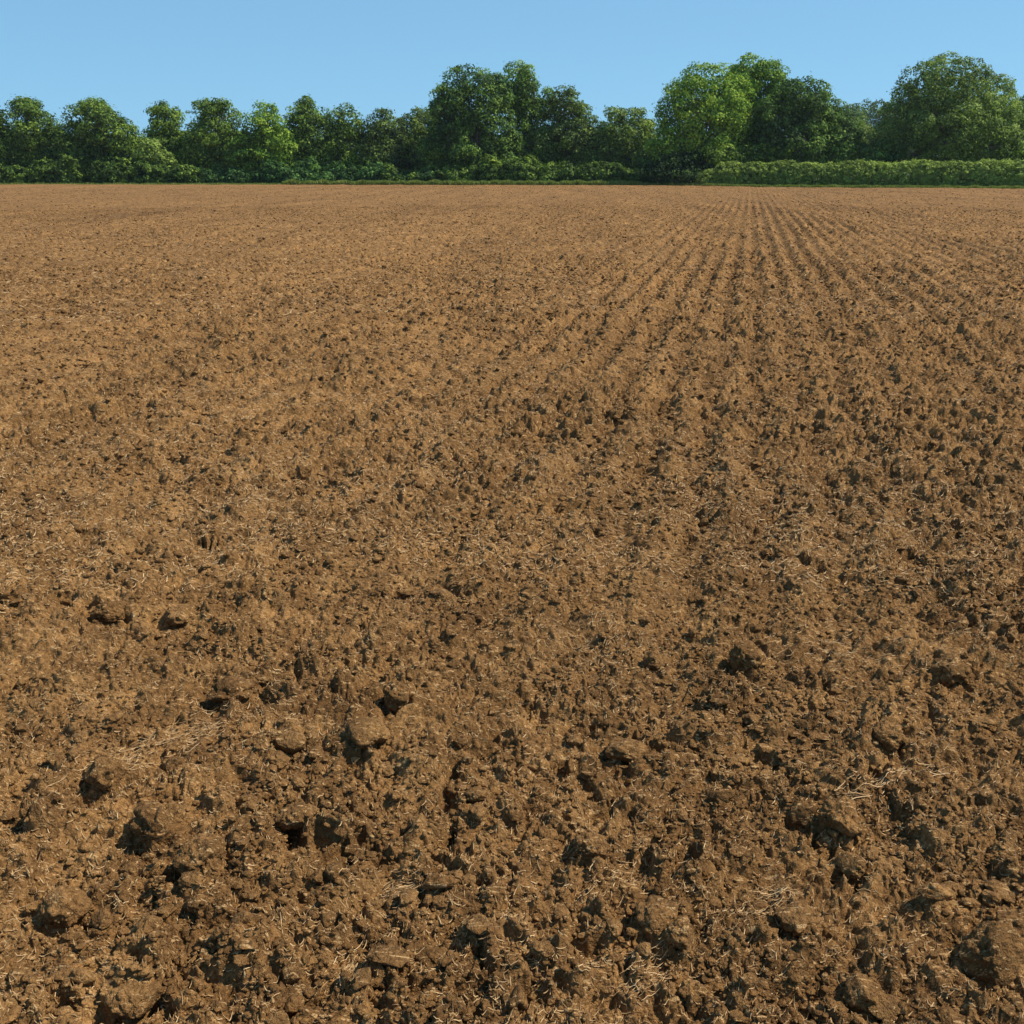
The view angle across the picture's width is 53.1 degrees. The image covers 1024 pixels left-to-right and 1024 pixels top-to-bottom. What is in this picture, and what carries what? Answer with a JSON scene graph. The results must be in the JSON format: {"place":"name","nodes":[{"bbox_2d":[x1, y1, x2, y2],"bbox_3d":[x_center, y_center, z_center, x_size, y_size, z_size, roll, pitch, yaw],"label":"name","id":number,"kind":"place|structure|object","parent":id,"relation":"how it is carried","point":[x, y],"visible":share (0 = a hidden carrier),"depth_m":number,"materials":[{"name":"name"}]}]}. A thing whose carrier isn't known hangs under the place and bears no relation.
{"place":"outdoors","nodes":[
{"label":"outdoors","id":0,"kind":"place"},
{"bbox_2d":[0,184,1023,1023],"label":"ploughed field","id":1,"kind":"structure","parent":0,"point":[442,708],"depth_m":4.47,"materials":[{"name":"soil"}]},
{"bbox_2d":[37,885,91,927],"bbox_3d":[-1.025,0.898,2.341,0.111,0.088,0.104,14,23,37],"label":"soil clod","id":2,"kind":"object","parent":1,"relation":"on","point":[61,906],"visible":1,"depth_m":2.31,"materials":[{"name":"brown soil"}]},
{"bbox_2d":[84,756,127,790],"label":"soil clod","id":3,"kind":"object","parent":1,"relation":"on","point":[101,773],"visible":0.94,"depth_m":2.79,"materials":[{"name":"brown soil"}]},
{"bbox_2d":[90,600,125,622],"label":"soil clod","id":4,"kind":"object","parent":1,"relation":"on","point":[109,611],"visible":0.96,"depth_m":3.85,"materials":[{"name":"brown soil"}]},
{"bbox_2d":[104,981,163,1018],"bbox_3d":[-0.768,0.981,2.072,0.088,0.058,0.104,8,20,23],"label":"soil clod","id":5,"kind":"object","parent":1,"relation":"on","point":[133,1000],"visible":0.98,"depth_m":2.05,"materials":[{"name":"brown soil"}]},
{"bbox_2d":[44,702,248,796],"bbox_3d":[-1.058,0.683,2.984,0.619,0.074,0.261,-16,24,-39],"label":"straw wisp","id":6,"kind":"object","parent":1,"relation":"on","point":[151,735],"visible":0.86,"depth_m":3.03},
{"bbox_2d":[128,800,186,844],"bbox_3d":[-0.898,0.789,2.609,0.136,0.110,0.130,0,18,0],"label":"soil clod","id":7,"kind":"object","parent":1,"relation":"on","point":[152,818],"visible":0.94,"depth_m":2.57,"materials":[{"name":"brown soil"}]},
{"bbox_2d":[163,604,196,626],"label":"soil clod","id":8,"kind":"object","parent":1,"relation":"on","point":[179,615],"visible":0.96,"depth_m":3.80,"materials":[{"name":"brown soil"}]},
{"bbox_2d":[173,833,226,872],"bbox_3d":[-0.748,0.824,2.456,0.125,0.081,0.115,0,18,0],"label":"soil clod","id":9,"kind":"object","parent":1,"relation":"on","point":[195,852],"visible":0.83,"depth_m":2.43,"materials":[{"name":"brown soil"}]},
{"bbox_2d":[207,676,254,701],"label":"soil clod","id":10,"kind":"object","parent":1,"relation":"on","point":[226,688],"visible":0.88,"depth_m":3.24,"materials":[{"name":"brown soil"}]},
{"bbox_2d":[275,731,306,754],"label":"soil clod","id":11,"kind":"object","parent":1,"relation":"on","point":[291,742],"visible":0.98,"depth_m":2.98,"materials":[{"name":"brown soil"}]},
{"bbox_2d":[274,802,319,830],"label":"soil clod","id":12,"kind":"object","parent":1,"relation":"on","point":[290,816],"visible":0.93,"depth_m":2.61,"materials":[{"name":"brown soil"}]},
{"bbox_2d":[296,464,311,479],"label":"soil clod","id":13,"kind":"object","parent":1,"relation":"on","point":[304,472],"visible":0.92,"depth_m":5.61,"materials":[{"name":"brown soil"}]},
{"bbox_2d":[320,935,378,991],"bbox_3d":[-0.334,0.965,2.191,0.095,0.058,0.213,7,20,21],"label":"straw wisp","id":14,"kind":"object","parent":1,"relation":"on","point":[352,962],"visible":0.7,"depth_m":2.20,"materials":[{"name":"beige plant"}]},
{"bbox_2d":[345,717,389,748],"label":"soil clod","id":15,"kind":"object","parent":1,"relation":"on","point":[363,732],"visible":0.95,"depth_m":2.96,"materials":[{"name":"brown soil"}]},
{"bbox_2d":[383,680,409,711],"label":"soil clod","id":16,"kind":"object","parent":1,"relation":"on","point":[396,695],"visible":0.99,"depth_m":3.21,"materials":[{"name":"brown soil"}]},
{"bbox_2d":[369,852,424,915],"bbox_3d":[-0.261,0.872,2.393,0.140,0.066,0.165,0,18,0],"label":"straw wisp","id":17,"kind":"object","parent":1,"relation":"on","point":[404,885],"visible":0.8,"depth_m":2.42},
{"bbox_2d":[499,444,513,449],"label":"soil clod","id":18,"kind":"object","parent":1,"relation":"on","point":[508,446],"visible":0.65,"depth_m":6.20,"materials":[{"name":"brown soil"}]},
{"bbox_2d":[0,209,1023,1023],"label":"chopped straw","id":19,"kind":"object","parent":1,"relation":"on","point":[482,547],"visible":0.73,"depth_m":4.43,"materials":[{"name":"beige plant"}]},
{"bbox_2d":[526,612,640,674],"bbox_3d":[0.274,0.461,3.658,0.401,0.083,0.488,-6,19,-17],"label":"loose straw","id":20,"kind":"object","parent":1,"relation":"on","point":[580,639],"visible":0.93,"depth_m":3.67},
{"bbox_2d":[573,832,611,858],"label":"soil clod","id":21,"kind":"object","parent":1,"relation":"on","point":[589,844],"visible":0.88,"depth_m":2.52,"materials":[{"name":"brown soil"}]},
{"bbox_2d":[574,859,645,907],"bbox_3d":[0.220,0.875,2.429,0.244,0.074,0.117,-14,23,-35],"label":"straw wisp","id":22,"kind":"object","parent":1,"relation":"on","point":[607,882],"visible":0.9,"depth_m":2.44,"materials":[{"name":"beige plant"}]},
{"bbox_2d":[605,738,647,762],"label":"soil clod","id":23,"kind":"object","parent":1,"relation":"on","point":[626,750],"visible":0.91,"depth_m":2.97,"materials":[{"name":"brown soil"}]},
{"bbox_2d":[596,940,678,1006],"bbox_3d":[0.281,0.971,2.160,0.212,0.089,0.114,-13,22,-34],"label":"straw wisp","id":24,"kind":"object","parent":1,"relation":"on","point":[629,967],"visible":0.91,"depth_m":2.15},
{"bbox_2d":[635,894,677,938],"bbox_3d":[0.328,0.911,2.301,0.104,0.083,0.112,0,18,0],"label":"soil clod","id":25,"kind":"object","parent":1,"relation":"on","point":[663,914],"visible":0.8,"depth_m":2.27,"materials":[{"name":"brown soil"}]},
{"bbox_2d":[643,651,669,669],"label":"soil clod","id":26,"kind":"object","parent":1,"relation":"on","point":[653,660],"visible":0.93,"depth_m":3.51,"materials":[{"name":"brown soil"}]},
{"bbox_2d":[661,915,696,951],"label":"soil clod","id":27,"kind":"object","parent":1,"relation":"on","point":[678,933],"visible":0.94,"depth_m":2.22,"materials":[{"name":"brown soil"}]},
{"bbox_2d":[676,977,713,1007],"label":"soil clod","id":28,"kind":"object","parent":1,"relation":"on","point":[689,985],"visible":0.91,"depth_m":2.10,"materials":[{"name":"brown soil"}]},
{"bbox_2d":[728,641,764,672],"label":"soil clod","id":29,"kind":"object","parent":1,"relation":"on","point":[744,656],"visible":0.92,"depth_m":3.47,"materials":[{"name":"brown soil"}]},
{"bbox_2d":[709,883,809,933],"bbox_3d":[0.572,0.906,2.372,0.345,0.063,0.122,-10,21,-27],"label":"straw wisp","id":30,"kind":"object","parent":1,"relation":"on","point":[759,898],"visible":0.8,"depth_m":2.37,"materials":[{"name":"beige plant"}]},
{"bbox_2d":[774,895,822,937],"bbox_3d":[0.646,0.922,2.312,0.092,0.066,0.104,-14,23,-37],"label":"soil clod","id":31,"kind":"object","parent":1,"relation":"on","point":[797,917],"visible":0.96,"depth_m":2.29,"materials":[{"name":"brown soil"}]},
{"bbox_2d":[789,800,816,829],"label":"soil clod","id":32,"kind":"object","parent":1,"relation":"on","point":[802,812],"visible":0.96,"depth_m":2.67,"materials":[{"name":"brown soil"}]},
{"bbox_2d":[741,625,891,680],"bbox_3d":[1.081,0.493,3.574,0.637,0.077,0.364,0,18,0],"label":"loose straw","id":33,"kind":"object","parent":1,"relation":"on","point":[826,649],"visible":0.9,"depth_m":3.62,"materials":[{"name":"beige plant"}]},
{"bbox_2d":[818,795,863,838],"bbox_3d":[0.853,0.791,2.630,0.099,0.095,0.123,-10,21,-28],"label":"soil clod","id":34,"kind":"object","parent":1,"relation":"on","point":[840,816],"visible":0.97,"depth_m":2.61,"materials":[{"name":"brown soil"}]},
{"bbox_2d":[837,851,866,878],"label":"soil clod","id":35,"kind":"object","parent":1,"relation":"on","point":[851,865],"visible":1,"depth_m":2.47,"materials":[{"name":"brown soil"}]},
{"bbox_2d":[842,972,884,1012],"bbox_3d":[0.725,0.995,2.109,0.081,0.063,0.083,9,20,25],"label":"soil clod","id":36,"kind":"object","parent":1,"relation":"on","point":[861,990],"visible":0.95,"depth_m":2.09,"materials":[{"name":"brown soil"}]},
{"bbox_2d":[872,720,905,750],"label":"soil clod","id":37,"kind":"object","parent":1,"relation":"on","point":[888,735],"visible":0.95,"depth_m":2.98,"materials":[{"name":"brown soil"}]},
{"bbox_2d":[834,761,950,801],"bbox_3d":[1.016,0.739,2.787,0.441,0.068,0.092,-10,21,-27],"label":"straw wisp","id":38,"kind":"object","parent":1,"relation":"on","point":[883,783],"visible":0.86,"depth_m":2.77,"materials":[{"name":"beige plant"}]},
{"bbox_2d":[929,652,972,687],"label":"soil clod","id":39,"kind":"object","parent":1,"relation":"on","point":[949,670],"visible":0.97,"depth_m":3.35,"materials":[{"name":"brown soil"}]},
{"bbox_2d":[953,614,1012,645],"bbox_3d":[1.701,0.437,3.684,0.207,0.061,0.331,10,21,28],"label":"straw wisp","id":40,"kind":"object","parent":1,"relation":"on","point":[988,633],"visible":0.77,"depth_m":3.71,"materials":[{"name":"beige plant"}]},
{"bbox_2d":[957,920,1023,987],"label":"soil clod","id":41,"kind":"object","parent":1,"relation":"on","point":[995,954],"visible":0.99,"depth_m":2.15,"materials":[{"name":"brown soil"}]},
{"bbox_2d":[996,905,1023,937],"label":"soil clod","id":42,"kind":"object","parent":1,"relation":"on","point":[1014,918],"visible":0.52,"depth_m":2.25,"materials":[{"name":"brown soil"}]},
{"bbox_2d":[0,178,1023,188],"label":"margin grass","id":43,"kind":"structure","parent":0,"point":[438,182],"depth_m":114.11,"materials":[{"name":"green plant"}]},
{"bbox_2d":[0,0,1023,159],"label":"sky","id":44,"kind":"structure","parent":0,"point":[131,55],"materials":[{"name":"blue"}]},
{"label":"grassland","id":45,"kind":"structure","parent":0,"visible":0},
{"bbox_2d":[0,117,22,164],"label":"tree","id":46,"kind":"object","parent":45,"relation":"on","point":[4,141],"visible":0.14,"depth_m":123.03,"materials":[{"name":"green plant"}]},
{"bbox_2d":[0,94,71,168],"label":"tree","id":47,"kind":"object","parent":45,"relation":"on","point":[31,144],"visible":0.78,"depth_m":121.18,"materials":[{"name":"green plant"}]},
{"bbox_2d":[46,96,147,176],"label":"tree","id":48,"kind":"object","parent":45,"relation":"on","point":[100,114],"visible":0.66,"depth_m":120.39,"materials":[{"name":"green plant"}]},
{"bbox_2d":[0,147,204,183],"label":"overgrown hedge","id":49,"kind":"object","parent":45,"relation":"on","point":[98,171],"visible":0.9,"depth_m":119.98,"materials":[{"name":"green plant"}]},
{"bbox_2d":[130,136,176,164],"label":"bush","id":50,"kind":"object","parent":45,"relation":"on","point":[151,147],"visible":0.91,"depth_m":119.95,"materials":[{"name":"green plant"}]},
{"bbox_2d":[143,99,192,163],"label":"tree","id":51,"kind":"object","parent":45,"relation":"on","point":[165,122],"visible":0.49,"depth_m":123.64,"materials":[{"name":"green plant"}]},
{"bbox_2d":[173,97,256,170],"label":"tree","id":52,"kind":"object","parent":45,"relation":"on","point":[209,151],"visible":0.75,"depth_m":121.55,"materials":[{"name":"green plant"}]},
{"bbox_2d":[222,99,305,172],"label":"tree","id":53,"kind":"object","parent":45,"relation":"on","point":[266,139],"visible":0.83,"depth_m":120.75,"materials":[{"name":"green plant"}]},
{"bbox_2d":[162,156,439,183],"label":"overgrown hedge","id":54,"kind":"object","parent":45,"relation":"on","point":[280,171],"visible":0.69,"depth_m":120.32,"materials":[{"name":"green plant"}]},
{"bbox_2d":[276,93,354,171],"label":"tree","id":55,"kind":"object","parent":45,"relation":"on","point":[310,121],"visible":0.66,"depth_m":122.41,"materials":[{"name":"green plant"}]},
{"bbox_2d":[321,102,372,169],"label":"tree","id":56,"kind":"object","parent":45,"relation":"on","point":[349,133],"visible":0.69,"depth_m":122.53,"materials":[{"name":"green plant"}]},
{"bbox_2d":[352,107,414,171],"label":"tree","id":57,"kind":"object","parent":45,"relation":"on","point":[384,134],"visible":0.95,"depth_m":122.12,"materials":[{"name":"green plant"}]},
{"bbox_2d":[392,105,437,172],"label":"tree","id":58,"kind":"object","parent":45,"relation":"on","point":[415,127],"visible":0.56,"depth_m":124.42,"materials":[{"name":"green plant"}]},
{"bbox_2d":[416,63,526,168],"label":"tall tree","id":59,"kind":"object","parent":45,"relation":"on","point":[468,134],"visible":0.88,"depth_m":118.99,"materials":[{"name":"green plant"}]},
{"bbox_2d":[378,152,652,182],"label":"overgrown hedge","id":60,"kind":"object","parent":45,"relation":"on","point":[529,168],"visible":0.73,"depth_m":117.89,"materials":[{"name":"green plant"}]},
{"bbox_2d":[16,98,1023,173],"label":"distant wood","id":61,"kind":"object","parent":45,"relation":"on","point":[863,114],"depth_m":321.61,"materials":[{"name":"green plant"}]},
{"bbox_2d":[497,59,570,164],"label":"tall tree","id":62,"kind":"object","parent":45,"relation":"on","point":[526,106],"visible":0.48,"depth_m":122.39,"materials":[{"name":"green plant"}]},
{"bbox_2d":[526,83,624,167],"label":"tall tree","id":63,"kind":"object","parent":45,"relation":"on","point":[578,127],"visible":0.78,"depth_m":121.30,"materials":[{"name":"green plant"}]},
{"bbox_2d":[586,105,660,171],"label":"round tree","id":64,"kind":"object","parent":45,"relation":"on","point":[629,140],"visible":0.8,"depth_m":120.10,"materials":[{"name":"green plant"}]},
{"bbox_2d":[631,138,662,172],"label":"bush","id":65,"kind":"object","parent":45,"relation":"on","point":[644,159],"visible":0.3,"depth_m":119.58,"materials":[{"name":"green plant"}]},
{"bbox_2d":[636,151,709,184],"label":"bush","id":66,"kind":"object","parent":45,"relation":"on","point":[668,170],"visible":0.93,"depth_m":110.64,"materials":[{"name":"green plant"}]},
{"bbox_2d":[643,61,761,178],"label":"tall tree","id":67,"kind":"object","parent":45,"relation":"on","point":[715,110],"visible":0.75,"depth_m":110.58,"materials":[{"name":"green plant"}]},
{"bbox_2d":[698,141,795,164],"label":"bush","id":68,"kind":"object","parent":45,"relation":"on","point":[745,154],"visible":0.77,"depth_m":110.30,"materials":[{"name":"green plant"}]},
{"bbox_2d":[716,51,790,178],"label":"tall tree","id":69,"kind":"object","parent":45,"relation":"on","point":[767,73],"visible":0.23,"depth_m":114.54,"materials":[{"name":"green plant"}]},
{"bbox_2d":[746,71,868,181],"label":"tall tree","id":70,"kind":"object","parent":45,"relation":"on","point":[808,136],"visible":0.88,"depth_m":109.80,"materials":[{"name":"green plant"}]},
{"bbox_2d":[693,158,1023,185],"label":"trimmed hedge","id":71,"kind":"object","parent":45,"relation":"on","point":[874,172],"visible":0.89,"depth_m":102.12,"materials":[{"name":"green plant"}]},
{"bbox_2d":[840,116,880,171],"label":"round tree","id":72,"kind":"object","parent":45,"relation":"on","point":[866,127],"visible":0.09,"depth_m":115.09,"materials":[{"name":"green plant"}]},
{"bbox_2d":[857,135,908,162],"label":"bush","id":73,"kind":"object","parent":45,"relation":"on","point":[877,154],"visible":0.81,"depth_m":108.80,"materials":[{"name":"green plant"}]},
{"bbox_2d":[864,50,1023,171],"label":"tall tree","id":74,"kind":"object","parent":45,"relation":"on","point":[968,129],"visible":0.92,"depth_m":106.83,"materials":[{"name":"green plant"}]},
{"bbox_2d":[993,95,1023,149],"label":"tall tree","id":75,"kind":"object","parent":45,"relation":"on","point":[1021,99],"visible":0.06,"depth_m":110.66,"materials":[{"name":"green plant"}]},
{"bbox_2d":[994,138,1023,165],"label":"bush","id":76,"kind":"object","parent":45,"relation":"on","point":[1018,153],"visible":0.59,"depth_m":108.85,"materials":[{"name":"green plant"}]}
]}

